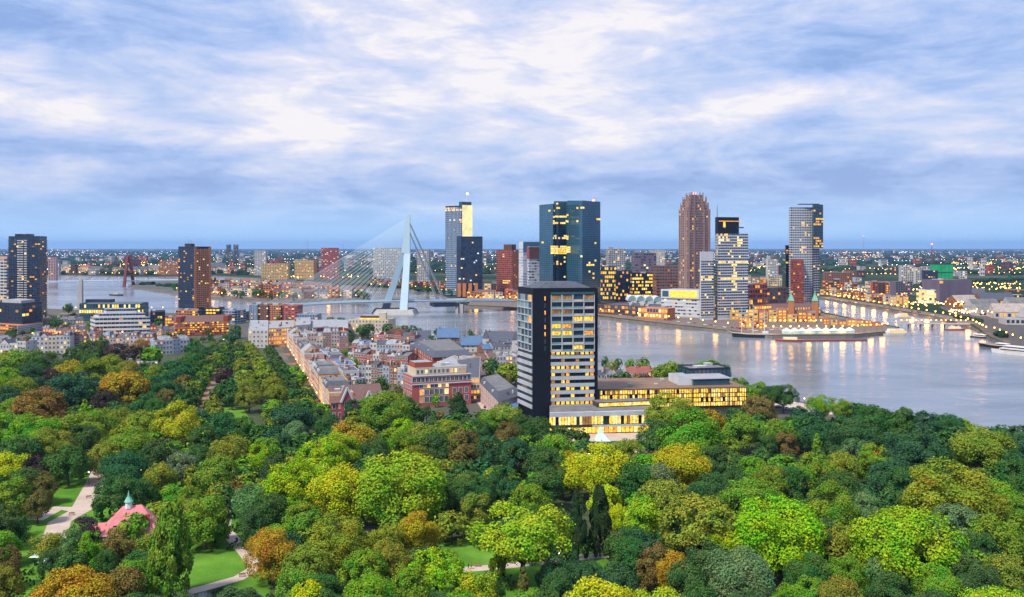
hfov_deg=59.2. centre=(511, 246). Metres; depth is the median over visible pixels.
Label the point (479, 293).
town house
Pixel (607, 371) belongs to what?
town house
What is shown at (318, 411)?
park tree
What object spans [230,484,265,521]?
park tree
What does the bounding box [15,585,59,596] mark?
park tree
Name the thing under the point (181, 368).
park tree
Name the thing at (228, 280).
town house
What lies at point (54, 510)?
park path
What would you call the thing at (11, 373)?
park tree
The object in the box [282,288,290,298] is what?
town house
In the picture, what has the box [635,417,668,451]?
park tree
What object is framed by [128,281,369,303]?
island ground
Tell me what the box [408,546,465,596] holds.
park tree
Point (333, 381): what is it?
town house
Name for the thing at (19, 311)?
office building
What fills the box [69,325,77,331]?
town house
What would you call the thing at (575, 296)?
window
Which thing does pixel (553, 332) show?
window
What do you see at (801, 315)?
town house
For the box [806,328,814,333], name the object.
event tent
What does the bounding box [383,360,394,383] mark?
town house
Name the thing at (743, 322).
town house
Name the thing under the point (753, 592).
park tree
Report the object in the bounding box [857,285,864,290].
apartment block
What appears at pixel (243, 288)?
town house
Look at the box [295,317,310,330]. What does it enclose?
terrace building
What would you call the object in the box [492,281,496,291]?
apartment block
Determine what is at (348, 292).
town house
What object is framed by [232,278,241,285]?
town house
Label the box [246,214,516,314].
cable stayed bridge
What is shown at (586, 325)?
window
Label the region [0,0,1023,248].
sky
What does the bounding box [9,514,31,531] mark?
park tree
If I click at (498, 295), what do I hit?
town house
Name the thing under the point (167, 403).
avenue tree
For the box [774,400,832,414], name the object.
riverside promenade
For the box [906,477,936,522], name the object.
park tree
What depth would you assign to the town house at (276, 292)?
1580.41 m
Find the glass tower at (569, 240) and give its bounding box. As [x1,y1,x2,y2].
[539,199,599,303]
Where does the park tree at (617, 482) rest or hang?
on the park ground at (369, 527)
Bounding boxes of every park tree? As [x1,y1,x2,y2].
[0,347,38,376]
[0,366,19,387]
[0,384,20,402]
[0,397,17,412]
[0,409,28,443]
[0,434,43,465]
[0,450,30,480]
[0,474,33,515]
[0,502,26,543]
[0,530,24,558]
[0,544,22,579]
[0,564,26,596]
[1,412,68,454]
[3,376,39,396]
[6,385,68,421]
[6,466,42,504]
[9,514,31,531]
[15,363,43,378]
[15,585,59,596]
[20,350,57,377]
[21,455,47,478]
[22,487,51,523]
[24,376,49,395]
[27,426,79,458]
[27,470,59,501]
[27,532,65,557]
[29,560,117,596]
[36,547,63,579]
[40,371,101,404]
[41,368,60,387]
[43,444,94,485]
[47,357,71,374]
[48,390,72,409]
[50,358,81,374]
[51,413,86,435]
[53,551,91,583]
[58,527,83,562]
[68,514,101,546]
[69,423,100,457]
[72,408,120,445]
[73,340,109,360]
[74,357,122,391]
[76,530,104,568]
[78,352,100,367]
[85,439,126,478]
[88,390,120,410]
[89,471,146,512]
[92,547,120,578]
[95,370,151,403]
[95,448,148,491]
[97,424,154,459]
[99,526,137,569]
[100,353,123,366]
[101,343,127,362]
[103,564,147,596]
[106,407,134,434]
[112,557,156,594]
[116,360,144,380]
[119,409,158,432]
[119,591,160,596]
[123,549,162,572]
[126,339,150,357]
[130,478,160,506]
[131,375,165,399]
[131,393,158,415]
[134,528,181,554]
[135,449,157,477]
[137,436,184,471]
[142,461,178,495]
[144,364,168,380]
[144,462,176,499]
[145,494,195,596]
[147,378,184,401]
[148,398,201,442]
[155,358,194,381]
[160,483,192,502]
[166,448,199,485]
[175,587,194,596]
[176,352,211,367]
[180,485,201,503]
[182,493,232,549]
[182,499,203,506]
[186,425,218,447]
[187,344,213,358]
[187,443,210,468]
[193,454,239,494]
[203,410,242,442]
[206,431,249,474]
[208,503,229,542]
[216,586,261,596]
[229,416,258,440]
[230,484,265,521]
[234,506,269,545]
[242,526,297,584]
[246,442,269,470]
[247,435,281,470]
[251,491,289,527]
[256,456,320,511]
[258,452,288,478]
[263,523,295,555]
[267,400,316,433]
[270,432,294,451]
[273,562,314,596]
[274,529,303,566]
[279,542,334,589]
[281,420,306,438]
[281,500,324,529]
[286,508,321,538]
[290,578,326,596]
[295,435,349,469]
[297,461,330,496]
[303,406,328,432]
[305,461,373,521]
[305,571,345,596]
[307,511,371,573]
[312,412,339,437]
[319,431,363,472]
[331,419,378,451]
[335,545,388,590]
[342,399,361,421]
[342,571,397,596]
[351,448,449,528]
[358,390,413,431]
[359,437,391,463]
[368,523,407,566]
[368,542,413,584]
[373,428,412,463]
[385,417,415,440]
[389,564,431,596]
[395,510,441,555]
[397,434,423,455]
[402,444,427,473]
[404,422,445,458]
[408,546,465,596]
[418,431,456,461]
[430,590,448,596]
[438,419,464,442]
[440,483,466,516]
[443,392,471,419]
[446,427,485,468]
[446,588,474,596]
[448,470,497,516]
[451,472,479,499]
[454,567,498,596]
[460,491,493,532]
[465,496,575,574]
[467,418,493,442]
[470,433,502,466]
[475,570,505,596]
[477,410,501,434]
[486,401,525,432]
[487,477,509,507]
[489,464,520,504]
[494,421,518,447]
[497,436,533,472]
[502,508,535,525]
[507,482,552,514]
[512,587,545,596]
[513,413,531,438]
[514,565,530,594]
[522,416,554,443]
[522,445,566,477]
[522,462,563,505]
[532,588,558,596]
[534,542,581,596]
[536,433,575,459]
[540,509,573,533]
[540,567,575,596]
[547,522,566,552]
[549,464,574,499]
[554,450,587,488]
[561,439,628,495]
[562,573,637,596]
[566,489,590,559]
[570,558,605,592]
[586,483,622,513]
[588,480,611,556]
[594,561,640,596]
[601,468,632,500]
[601,528,642,566]
[609,503,626,534]
[610,462,652,504]
[611,537,648,577]
[613,438,647,464]
[617,525,655,545]
[622,493,662,535]
[632,584,685,596]
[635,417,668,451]
[635,478,691,517]
[635,541,668,591]
[640,461,679,493]
[643,391,696,431]
[649,442,712,492]
[651,549,686,587]
[653,491,738,556]
[654,407,726,455]
[656,512,692,552]
[665,558,708,596]
[683,470,731,506]
[683,579,717,596]
[685,536,732,581]
[697,444,731,476]
[698,408,727,435]
[701,518,725,540]
[702,544,777,596]
[706,524,745,563]
[708,460,750,484]
[716,492,739,525]
[717,476,790,523]
[720,410,759,451]
[726,586,766,596]
[728,493,826,579]
[736,455,767,481]
[741,393,777,421]
[750,381,771,400]
[753,434,778,462]
[753,461,795,497]
[759,385,784,403]
[759,419,800,446]
[767,384,799,413]
[771,581,814,596]
[774,432,799,458]
[779,466,811,501]
[782,550,833,591]
[786,413,824,453]
[791,451,838,495]
[793,495,821,518]
[796,574,823,596]
[801,515,842,557]
[804,479,861,527]
[805,394,833,416]
[807,421,846,453]
[811,433,826,455]
[814,469,862,506]
[816,573,862,596]
[822,554,869,596]
[823,450,860,483]
[823,520,855,559]
[824,418,888,457]
[826,395,854,417]
[839,439,868,466]
[846,502,974,590]
[852,489,881,523]
[852,520,883,556]
[853,405,891,431]
[855,443,893,484]
[862,555,899,585]
[862,568,915,596]
[865,459,909,498]
[870,508,907,524]
[877,428,947,470]
[884,406,918,433]
[885,466,915,501]
[898,456,1012,535]
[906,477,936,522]
[906,588,954,596]
[910,410,942,432]
[910,563,964,596]
[914,539,967,573]
[916,446,951,471]
[925,503,981,548]
[929,413,966,432]
[947,446,979,468]
[948,423,1017,474]
[950,551,1004,596]
[957,585,1023,596]
[960,530,1003,566]
[966,511,1023,567]
[980,446,1023,475]
[982,552,1023,595]
[989,478,1017,507]
[993,459,1023,496]
[1000,489,1023,525]
[1002,532,1023,565]
[1008,433,1023,460]
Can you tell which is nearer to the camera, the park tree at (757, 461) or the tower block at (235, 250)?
the park tree at (757, 461)
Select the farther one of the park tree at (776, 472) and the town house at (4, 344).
the town house at (4, 344)
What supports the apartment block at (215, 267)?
on the bank ground at (994, 286)
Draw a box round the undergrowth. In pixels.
[0,363,1016,596]
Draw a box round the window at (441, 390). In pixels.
[439,388,443,394]
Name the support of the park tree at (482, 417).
on the park ground at (369, 527)
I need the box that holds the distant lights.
[47,250,1020,313]
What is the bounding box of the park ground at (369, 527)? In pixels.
[1,337,1022,596]
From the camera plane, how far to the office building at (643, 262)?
1622.61 m
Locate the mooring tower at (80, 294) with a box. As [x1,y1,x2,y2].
[76,280,83,309]
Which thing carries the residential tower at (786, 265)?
on the pier ground at (818, 323)
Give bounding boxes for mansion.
[482,329,517,351]
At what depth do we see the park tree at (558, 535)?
262.14 m
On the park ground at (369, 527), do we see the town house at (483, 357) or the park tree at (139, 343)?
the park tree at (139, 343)
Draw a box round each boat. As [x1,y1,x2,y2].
[109,293,123,295]
[775,337,801,341]
[883,329,912,335]
[894,313,911,318]
[945,326,964,329]
[970,334,986,337]
[979,338,1009,347]
[991,341,1023,355]
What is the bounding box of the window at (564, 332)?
[563,331,571,334]
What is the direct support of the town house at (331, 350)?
on the bank ground at (473, 407)
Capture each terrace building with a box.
[248,320,267,347]
[268,320,294,344]
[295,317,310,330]
[311,319,347,332]
[349,312,395,334]
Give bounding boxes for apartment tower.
[0,256,7,301]
[178,240,210,308]
[606,248,625,269]
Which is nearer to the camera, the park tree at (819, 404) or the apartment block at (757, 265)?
the park tree at (819, 404)
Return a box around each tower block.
[48,257,57,280]
[159,261,177,274]
[226,245,230,256]
[233,245,237,256]
[254,251,266,274]
[261,263,289,279]
[295,260,316,278]
[321,248,338,278]
[373,248,401,281]
[417,250,429,281]
[649,250,664,264]
[766,259,777,276]
[889,281,911,296]
[899,265,913,284]
[914,267,923,283]
[922,270,937,278]
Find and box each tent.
[595,426,609,440]
[782,328,791,333]
[791,328,799,333]
[799,328,807,333]
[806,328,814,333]
[814,327,822,333]
[822,327,830,332]
[830,327,838,332]
[838,327,846,332]
[846,327,854,332]
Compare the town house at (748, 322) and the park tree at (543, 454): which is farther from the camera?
the town house at (748, 322)
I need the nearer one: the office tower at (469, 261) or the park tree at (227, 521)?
the park tree at (227, 521)
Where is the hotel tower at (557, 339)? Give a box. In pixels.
[517,281,597,424]
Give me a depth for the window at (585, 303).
454.23 m
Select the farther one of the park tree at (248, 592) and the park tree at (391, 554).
the park tree at (391, 554)
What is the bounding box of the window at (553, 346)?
[552,345,560,349]
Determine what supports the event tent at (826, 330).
on the pier ground at (818, 323)
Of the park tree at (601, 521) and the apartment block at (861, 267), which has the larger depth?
the apartment block at (861, 267)
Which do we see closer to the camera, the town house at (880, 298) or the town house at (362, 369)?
the town house at (362, 369)
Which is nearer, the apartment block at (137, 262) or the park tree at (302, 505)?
the park tree at (302, 505)
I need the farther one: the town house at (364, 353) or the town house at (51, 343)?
the town house at (51, 343)
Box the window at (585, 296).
[584,295,593,300]
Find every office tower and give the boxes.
[445,193,471,295]
[456,236,482,297]
[700,212,747,319]
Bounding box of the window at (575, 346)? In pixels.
[574,345,582,348]
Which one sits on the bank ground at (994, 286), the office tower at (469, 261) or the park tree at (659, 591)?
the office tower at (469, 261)
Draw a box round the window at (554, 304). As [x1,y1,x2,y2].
[552,302,560,306]
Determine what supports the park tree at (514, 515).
on the park ground at (369, 527)
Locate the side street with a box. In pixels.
[476,401,486,409]
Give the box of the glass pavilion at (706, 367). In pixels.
[678,362,730,378]
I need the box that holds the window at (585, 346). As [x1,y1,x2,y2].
[584,344,593,350]
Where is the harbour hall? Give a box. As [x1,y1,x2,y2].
[409,329,430,342]
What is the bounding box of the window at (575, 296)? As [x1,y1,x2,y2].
[574,295,582,298]
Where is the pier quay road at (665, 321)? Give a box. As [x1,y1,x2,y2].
[479,303,856,332]
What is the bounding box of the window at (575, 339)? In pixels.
[574,338,582,341]
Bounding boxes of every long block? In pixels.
[411,338,471,362]
[433,354,472,363]
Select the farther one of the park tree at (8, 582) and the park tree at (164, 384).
the park tree at (164, 384)
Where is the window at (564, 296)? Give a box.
[563,295,571,298]
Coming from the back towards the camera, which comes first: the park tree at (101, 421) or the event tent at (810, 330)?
the event tent at (810, 330)
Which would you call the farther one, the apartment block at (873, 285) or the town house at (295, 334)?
the apartment block at (873, 285)
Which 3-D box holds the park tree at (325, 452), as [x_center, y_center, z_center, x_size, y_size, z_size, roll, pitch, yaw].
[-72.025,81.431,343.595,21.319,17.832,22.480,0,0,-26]
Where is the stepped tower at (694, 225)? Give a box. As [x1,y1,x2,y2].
[679,192,709,288]
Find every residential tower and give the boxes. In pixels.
[8,234,46,319]
[785,245,788,287]
[789,204,822,306]
[790,259,803,302]
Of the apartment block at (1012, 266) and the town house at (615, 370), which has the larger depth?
the apartment block at (1012, 266)
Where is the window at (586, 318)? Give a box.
[584,316,593,321]
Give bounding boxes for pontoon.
[802,339,866,340]
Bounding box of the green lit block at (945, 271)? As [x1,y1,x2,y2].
[930,264,952,278]
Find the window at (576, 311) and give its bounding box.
[574,309,582,313]
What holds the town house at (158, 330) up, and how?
on the bank ground at (473, 407)
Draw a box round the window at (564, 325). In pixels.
[563,324,571,327]
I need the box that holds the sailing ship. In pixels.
[728,307,773,337]
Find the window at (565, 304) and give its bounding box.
[563,302,571,306]
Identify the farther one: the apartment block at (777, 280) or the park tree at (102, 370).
the apartment block at (777, 280)
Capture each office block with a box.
[519,241,538,285]
[527,247,538,284]
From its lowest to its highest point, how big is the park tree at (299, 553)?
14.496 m
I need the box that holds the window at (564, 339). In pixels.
[563,338,571,341]
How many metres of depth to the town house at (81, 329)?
877.04 m
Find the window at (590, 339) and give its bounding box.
[584,337,593,343]
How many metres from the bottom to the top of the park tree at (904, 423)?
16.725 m
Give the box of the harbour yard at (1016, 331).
[940,305,1023,345]
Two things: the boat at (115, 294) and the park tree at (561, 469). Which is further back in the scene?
the boat at (115, 294)
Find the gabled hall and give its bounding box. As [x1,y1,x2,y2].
[328,383,381,419]
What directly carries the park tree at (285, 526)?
on the park ground at (369, 527)
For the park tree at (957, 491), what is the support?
on the park ground at (369, 527)
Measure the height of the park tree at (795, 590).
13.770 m
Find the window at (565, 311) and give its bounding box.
[563,309,571,313]
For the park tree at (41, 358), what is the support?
on the park ground at (369, 527)
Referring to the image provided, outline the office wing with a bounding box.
[598,373,747,415]
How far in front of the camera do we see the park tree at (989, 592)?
197.30 m
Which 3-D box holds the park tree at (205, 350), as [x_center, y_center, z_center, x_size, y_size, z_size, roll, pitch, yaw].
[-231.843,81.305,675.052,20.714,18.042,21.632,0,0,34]
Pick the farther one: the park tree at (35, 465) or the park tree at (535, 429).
the park tree at (535, 429)
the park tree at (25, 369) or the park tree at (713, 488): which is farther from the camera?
the park tree at (25, 369)
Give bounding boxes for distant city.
[0,249,1023,262]
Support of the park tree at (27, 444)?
on the park ground at (369, 527)
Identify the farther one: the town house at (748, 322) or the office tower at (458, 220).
the office tower at (458, 220)
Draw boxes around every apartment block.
[58,263,60,274]
[61,264,68,272]
[69,264,77,272]
[80,265,90,272]
[88,269,98,274]
[89,266,102,269]
[112,267,123,273]
[132,259,140,265]
[133,266,147,273]
[138,256,147,262]
[147,265,158,273]
[211,263,225,272]
[217,256,222,262]
[221,308,245,323]
[222,267,227,272]
[228,266,234,273]
[247,267,251,274]
[249,302,262,319]
[258,303,270,320]
[269,259,278,262]
[269,303,284,320]
[277,257,284,262]
[282,304,302,320]
[297,312,321,319]
[484,283,490,289]
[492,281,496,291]
[751,277,758,282]
[753,263,762,267]
[760,277,765,283]
[766,277,773,285]
[774,275,781,285]
[778,265,781,274]
[822,280,827,286]
[823,272,850,281]
[827,281,832,286]
[833,278,839,286]
[838,257,847,264]
[839,282,843,288]
[844,282,851,292]
[850,260,855,265]
[852,277,861,281]
[852,283,857,290]
[853,270,864,277]
[857,266,865,269]
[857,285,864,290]
[865,281,869,292]
[870,280,876,293]
[877,281,884,294]
[878,260,887,265]
[885,281,888,293]
[891,267,897,272]
[913,259,921,264]
[953,271,958,275]
[959,271,966,278]
[967,257,972,264]
[969,263,977,269]
[979,263,984,275]
[981,258,985,265]
[986,265,993,273]
[1001,262,1006,272]
[1007,263,1015,270]
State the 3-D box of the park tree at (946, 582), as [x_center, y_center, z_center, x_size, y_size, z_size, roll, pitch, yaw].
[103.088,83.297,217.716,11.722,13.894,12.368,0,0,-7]
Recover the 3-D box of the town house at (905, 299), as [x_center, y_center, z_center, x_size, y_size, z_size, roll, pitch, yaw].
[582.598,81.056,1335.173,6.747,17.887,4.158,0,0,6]
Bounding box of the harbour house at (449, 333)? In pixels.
[437,326,458,343]
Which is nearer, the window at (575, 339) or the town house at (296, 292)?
the window at (575, 339)
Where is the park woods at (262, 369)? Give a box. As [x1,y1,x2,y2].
[0,283,1023,576]
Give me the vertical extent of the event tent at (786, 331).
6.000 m
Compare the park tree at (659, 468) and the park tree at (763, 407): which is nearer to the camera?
the park tree at (659, 468)
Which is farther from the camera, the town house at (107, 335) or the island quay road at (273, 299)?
the island quay road at (273, 299)
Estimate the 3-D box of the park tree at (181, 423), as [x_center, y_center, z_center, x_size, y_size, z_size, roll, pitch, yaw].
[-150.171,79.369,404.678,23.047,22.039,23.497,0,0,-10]
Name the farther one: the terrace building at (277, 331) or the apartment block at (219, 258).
the apartment block at (219, 258)
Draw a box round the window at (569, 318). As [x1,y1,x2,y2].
[563,316,571,320]
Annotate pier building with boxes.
[165,316,173,325]
[748,299,752,308]
[750,304,770,309]
[818,315,837,318]
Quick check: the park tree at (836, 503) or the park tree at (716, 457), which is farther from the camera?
the park tree at (716, 457)
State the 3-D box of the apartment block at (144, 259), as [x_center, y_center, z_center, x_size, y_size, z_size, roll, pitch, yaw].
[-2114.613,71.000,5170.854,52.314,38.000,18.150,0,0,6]
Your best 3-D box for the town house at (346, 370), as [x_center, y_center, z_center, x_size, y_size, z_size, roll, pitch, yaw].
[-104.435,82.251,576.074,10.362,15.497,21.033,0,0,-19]
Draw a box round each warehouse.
[598,302,668,315]
[748,283,766,303]
[767,286,788,303]
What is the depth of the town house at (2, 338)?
733.15 m
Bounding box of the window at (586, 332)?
[584,330,593,336]
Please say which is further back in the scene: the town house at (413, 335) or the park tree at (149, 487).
the town house at (413, 335)
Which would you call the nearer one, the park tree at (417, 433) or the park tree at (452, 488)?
the park tree at (452, 488)
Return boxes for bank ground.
[0,249,1023,342]
[0,308,920,433]
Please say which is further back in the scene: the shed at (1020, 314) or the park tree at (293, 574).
the shed at (1020, 314)
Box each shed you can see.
[945,295,975,307]
[963,299,998,311]
[970,304,990,315]
[972,288,985,295]
[975,293,1013,302]
[988,303,1023,317]
[999,317,1023,324]
[1002,297,1023,303]
[1004,289,1023,292]
[1016,308,1023,317]
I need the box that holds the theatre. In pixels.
[661,288,699,317]
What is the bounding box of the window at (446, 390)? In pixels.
[444,388,448,393]
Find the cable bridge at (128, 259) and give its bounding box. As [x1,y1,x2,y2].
[47,255,177,286]
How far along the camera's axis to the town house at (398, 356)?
653.66 m
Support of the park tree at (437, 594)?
on the lawn at (466, 552)
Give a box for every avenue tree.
[141,397,167,412]
[154,389,176,402]
[164,400,188,416]
[233,379,260,401]
[234,386,263,412]
[259,376,284,399]
[263,384,289,402]
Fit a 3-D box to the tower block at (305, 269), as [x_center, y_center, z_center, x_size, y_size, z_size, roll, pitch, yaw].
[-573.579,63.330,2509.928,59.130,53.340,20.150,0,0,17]
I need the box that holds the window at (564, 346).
[563,345,571,348]
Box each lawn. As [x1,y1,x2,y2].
[0,473,288,596]
[210,408,250,423]
[428,537,612,596]
[608,440,656,461]
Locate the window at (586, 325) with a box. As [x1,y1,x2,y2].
[584,323,593,328]
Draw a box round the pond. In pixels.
[189,587,263,596]
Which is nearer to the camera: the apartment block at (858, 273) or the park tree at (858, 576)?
the park tree at (858, 576)
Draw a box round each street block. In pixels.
[457,356,479,400]
[479,374,517,412]
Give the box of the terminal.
[638,306,674,319]
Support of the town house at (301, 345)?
on the bank ground at (473, 407)
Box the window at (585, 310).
[584,309,593,314]
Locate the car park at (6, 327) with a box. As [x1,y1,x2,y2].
[0,322,42,333]
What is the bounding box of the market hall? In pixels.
[625,295,660,303]
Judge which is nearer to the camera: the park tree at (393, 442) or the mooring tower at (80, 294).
the park tree at (393, 442)
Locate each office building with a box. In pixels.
[0,299,41,323]
[90,308,149,334]
[150,310,164,325]
[176,308,198,315]
[199,306,224,314]
[403,360,470,406]
[600,265,615,300]
[615,270,631,300]
[629,272,652,296]
[631,252,655,272]
[652,264,678,296]
[916,289,935,303]
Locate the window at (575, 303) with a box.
[574,302,582,305]
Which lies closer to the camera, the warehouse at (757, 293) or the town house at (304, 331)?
the town house at (304, 331)
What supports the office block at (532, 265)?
on the pier ground at (818, 323)
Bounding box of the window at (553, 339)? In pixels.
[552,338,560,341]
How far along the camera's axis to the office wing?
476.84 m
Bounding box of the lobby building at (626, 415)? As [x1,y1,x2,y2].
[550,398,649,433]
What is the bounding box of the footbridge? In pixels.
[897,322,970,328]
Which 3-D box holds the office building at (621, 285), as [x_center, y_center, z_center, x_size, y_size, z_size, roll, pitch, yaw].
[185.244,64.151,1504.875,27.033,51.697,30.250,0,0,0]
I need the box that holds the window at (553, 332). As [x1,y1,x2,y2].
[552,331,560,334]
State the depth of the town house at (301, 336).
746.68 m
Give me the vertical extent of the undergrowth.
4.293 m
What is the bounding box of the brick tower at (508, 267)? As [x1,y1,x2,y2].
[497,244,518,295]
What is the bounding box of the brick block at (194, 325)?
[173,314,231,335]
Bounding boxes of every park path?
[28,506,86,519]
[41,469,106,541]
[161,505,259,596]
[199,344,231,411]
[418,553,608,576]
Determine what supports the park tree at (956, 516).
on the park ground at (369, 527)
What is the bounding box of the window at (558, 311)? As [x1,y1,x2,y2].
[552,309,560,313]
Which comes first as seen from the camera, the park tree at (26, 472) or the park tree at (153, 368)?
the park tree at (26, 472)
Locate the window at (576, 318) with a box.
[574,316,582,320]
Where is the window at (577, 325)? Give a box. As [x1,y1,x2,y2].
[574,323,582,327]
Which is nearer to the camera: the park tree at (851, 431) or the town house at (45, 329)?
the park tree at (851, 431)
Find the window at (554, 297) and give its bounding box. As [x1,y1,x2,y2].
[552,295,560,299]
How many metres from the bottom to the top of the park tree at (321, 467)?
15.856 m
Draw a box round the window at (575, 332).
[574,330,582,334]
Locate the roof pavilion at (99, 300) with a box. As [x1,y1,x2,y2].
[85,299,114,302]
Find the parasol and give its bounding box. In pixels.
[29,553,42,563]
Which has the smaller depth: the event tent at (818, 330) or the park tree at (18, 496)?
the park tree at (18, 496)
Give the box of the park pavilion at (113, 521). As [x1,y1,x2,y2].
[89,490,157,549]
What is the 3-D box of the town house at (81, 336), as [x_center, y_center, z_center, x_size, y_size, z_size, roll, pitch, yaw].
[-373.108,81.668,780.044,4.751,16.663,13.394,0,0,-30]
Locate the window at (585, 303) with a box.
[584,302,593,307]
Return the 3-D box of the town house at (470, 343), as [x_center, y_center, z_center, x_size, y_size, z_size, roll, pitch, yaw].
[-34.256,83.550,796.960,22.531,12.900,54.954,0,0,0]
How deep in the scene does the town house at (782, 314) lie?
1077.03 m
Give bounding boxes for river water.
[47,276,1023,432]
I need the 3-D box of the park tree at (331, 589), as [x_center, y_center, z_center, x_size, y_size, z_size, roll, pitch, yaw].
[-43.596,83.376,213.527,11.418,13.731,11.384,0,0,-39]
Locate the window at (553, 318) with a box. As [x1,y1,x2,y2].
[552,317,560,320]
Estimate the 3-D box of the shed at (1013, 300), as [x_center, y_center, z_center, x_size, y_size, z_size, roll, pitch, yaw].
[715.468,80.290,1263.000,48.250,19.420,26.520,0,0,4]
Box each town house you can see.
[0,335,10,343]
[0,337,18,352]
[9,339,22,351]
[17,337,36,356]
[31,331,41,349]
[40,331,50,352]
[43,315,51,327]
[43,325,48,332]
[48,325,55,333]
[48,332,57,351]
[56,327,61,333]
[56,332,64,353]
[57,315,66,327]
[61,326,69,333]
[64,331,74,353]
[66,315,75,324]
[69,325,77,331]
[70,330,78,346]
[75,315,83,326]
[78,325,85,332]
[78,332,83,343]
[83,331,88,348]
[88,328,95,346]
[95,327,102,346]
[103,331,113,346]
[110,333,117,345]
[116,333,123,351]
[122,332,130,349]
[130,331,140,343]
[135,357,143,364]
[138,333,146,345]
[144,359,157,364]
[145,333,156,345]
[150,322,155,332]
[150,336,162,352]
[156,324,161,337]
[157,335,171,354]
[162,325,168,333]
[168,325,173,336]
[171,334,179,353]
[179,335,189,353]
[214,286,217,293]
[224,278,232,282]
[224,282,230,288]
[230,286,238,295]
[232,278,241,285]
[239,286,248,296]
[241,279,249,284]
[247,288,256,296]
[250,279,258,285]
[256,283,263,289]
[260,278,266,284]
[263,285,271,289]
[264,290,272,297]
[268,280,277,284]
[272,282,283,289]
[273,289,281,297]
[282,284,290,287]
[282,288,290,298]
[286,280,296,283]
[287,327,300,346]
[288,326,299,347]
[290,332,306,353]
[291,284,302,292]
[291,289,300,298]
[292,334,307,354]
[293,337,302,358]
[295,339,309,359]
[296,340,304,361]
[298,341,317,366]
[300,328,308,336]
[300,341,314,369]
[302,285,310,292]
[303,289,313,298]
[303,348,323,369]
[304,281,312,287]
[304,353,321,371]
[306,355,325,381]
[308,328,316,343]
[309,363,311,384]
[311,360,330,388]
[312,283,319,289]
[314,289,328,297]
[314,362,334,391]
[316,332,322,346]
[316,365,340,398]
[318,343,332,349]
[319,374,347,402]
[320,347,338,351]
[321,284,330,288]
[322,377,348,405]
[323,327,331,345]
[324,349,337,358]
[325,351,344,360]
[326,386,352,408]
[329,287,339,297]
[330,356,351,361]
[331,327,339,350]
[333,360,355,368]
[338,362,358,376]
[340,286,353,297]
[340,331,348,350]
[344,375,355,384]
[348,347,355,360]
[348,373,364,384]
[352,337,361,350]
[353,286,365,297]
[353,347,370,365]
[358,340,365,347]
[358,359,368,381]
[361,347,373,363]
[364,339,372,346]
[366,359,373,383]
[367,350,375,361]
[370,277,376,283]
[370,339,378,350]
[371,358,383,383]
[373,349,380,360]
[374,329,383,340]
[376,277,384,283]
[377,338,386,351]
[377,361,386,381]
[379,332,385,339]
[379,349,395,361]
[383,278,391,283]
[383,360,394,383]
[385,338,398,350]
[386,327,396,339]
[387,350,398,361]
[389,361,404,384]
[393,328,404,340]
[394,340,405,352]
[395,350,410,363]
[397,361,408,384]
[401,330,411,341]
[402,350,416,364]
[403,341,414,352]
[409,331,420,338]
[414,281,422,287]
[460,334,482,351]
[467,291,473,297]
[471,352,487,372]
[474,290,484,298]
[477,342,492,352]
[484,290,494,298]
[485,350,496,371]
[490,340,500,353]
[494,352,505,365]
[495,292,502,298]
[497,339,509,353]
[503,352,515,367]
[504,289,512,298]
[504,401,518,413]
[509,349,517,363]
[513,290,517,298]
[598,368,604,378]
[602,366,614,377]
[613,367,622,376]
[623,364,638,376]
[637,364,651,376]
[730,309,738,319]
[739,313,747,319]
[739,317,744,327]
[746,320,751,327]
[748,309,757,321]
[753,318,757,328]
[758,310,767,321]
[759,318,765,328]
[768,308,776,321]
[778,308,786,321]
[787,314,796,321]
[797,310,805,321]
[806,311,815,322]
[820,289,824,294]
[822,318,829,324]
[825,286,830,294]
[831,287,836,295]
[831,319,836,324]
[836,289,841,296]
[838,319,845,325]
[842,289,846,297]
[846,318,854,325]
[848,289,852,298]
[853,290,858,299]
[855,319,863,325]
[859,291,865,299]
[865,320,870,326]
[866,293,871,300]
[871,293,878,301]
[872,321,880,326]
[879,295,882,302]
[883,294,889,303]
[890,295,895,305]
[896,295,901,306]
[903,296,907,307]
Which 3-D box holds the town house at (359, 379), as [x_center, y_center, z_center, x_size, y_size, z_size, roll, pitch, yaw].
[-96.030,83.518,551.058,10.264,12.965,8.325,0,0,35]
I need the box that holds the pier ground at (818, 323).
[468,296,895,334]
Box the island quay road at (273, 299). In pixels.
[173,291,358,299]
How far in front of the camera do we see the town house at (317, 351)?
639.60 m
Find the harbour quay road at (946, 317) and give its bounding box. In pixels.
[821,297,982,323]
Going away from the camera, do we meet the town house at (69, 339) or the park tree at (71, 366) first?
the park tree at (71, 366)
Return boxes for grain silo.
[922,278,971,303]
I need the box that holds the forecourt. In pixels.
[572,433,645,441]
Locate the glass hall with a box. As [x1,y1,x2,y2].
[79,302,148,320]
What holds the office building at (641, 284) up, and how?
on the pier ground at (818, 323)
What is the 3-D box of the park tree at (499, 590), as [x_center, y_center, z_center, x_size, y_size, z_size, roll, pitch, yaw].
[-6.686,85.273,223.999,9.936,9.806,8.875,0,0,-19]
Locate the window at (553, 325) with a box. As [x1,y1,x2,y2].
[552,324,560,327]
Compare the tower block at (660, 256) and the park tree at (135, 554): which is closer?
the park tree at (135, 554)
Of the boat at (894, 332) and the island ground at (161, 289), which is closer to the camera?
the boat at (894, 332)
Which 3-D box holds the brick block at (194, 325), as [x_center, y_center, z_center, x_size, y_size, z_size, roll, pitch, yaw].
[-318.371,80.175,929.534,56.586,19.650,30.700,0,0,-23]
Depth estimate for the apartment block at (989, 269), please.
3004.89 m
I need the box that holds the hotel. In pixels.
[765,292,820,317]
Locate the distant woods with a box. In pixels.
[0,250,1023,337]
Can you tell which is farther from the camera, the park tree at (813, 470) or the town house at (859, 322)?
the town house at (859, 322)

